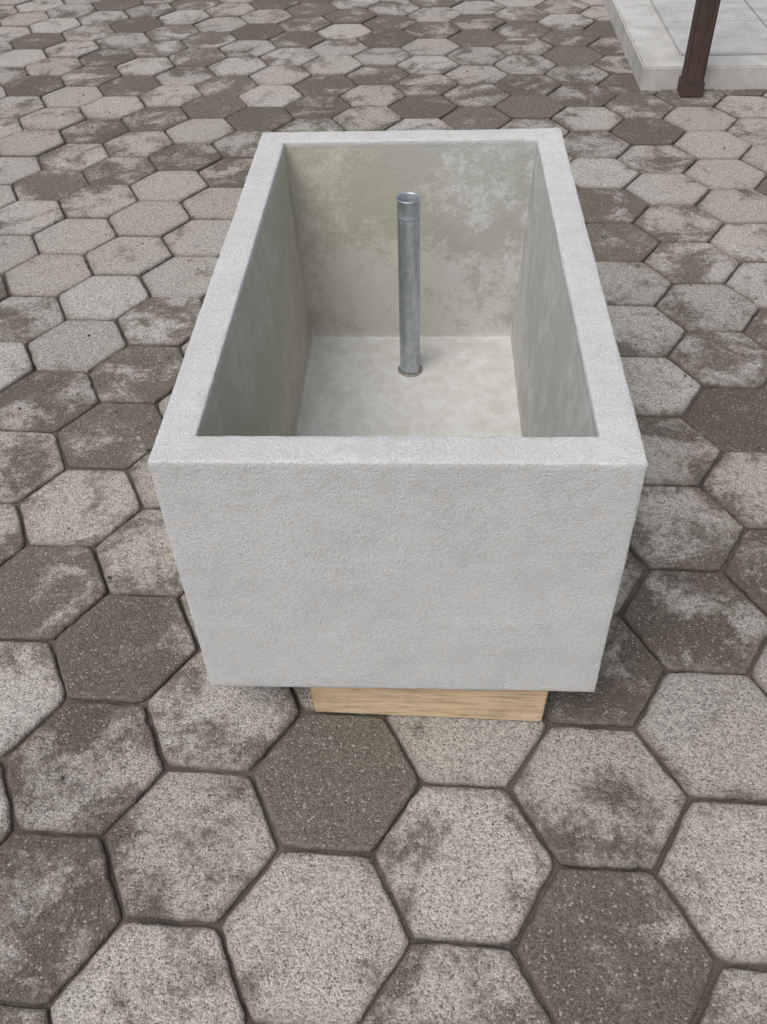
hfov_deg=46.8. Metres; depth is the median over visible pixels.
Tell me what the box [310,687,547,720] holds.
timber bearer
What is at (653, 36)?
porch step
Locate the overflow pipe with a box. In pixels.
[396,192,422,376]
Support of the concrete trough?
on the timber bearer
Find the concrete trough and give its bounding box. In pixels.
[148,128,647,691]
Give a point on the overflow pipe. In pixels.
(408, 216)
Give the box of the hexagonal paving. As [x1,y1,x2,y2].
[0,0,766,1023]
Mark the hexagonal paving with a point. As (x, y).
(316, 938)
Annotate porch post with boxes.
[677,0,720,96]
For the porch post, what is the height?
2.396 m
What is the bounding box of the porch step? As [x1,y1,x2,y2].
[602,0,766,91]

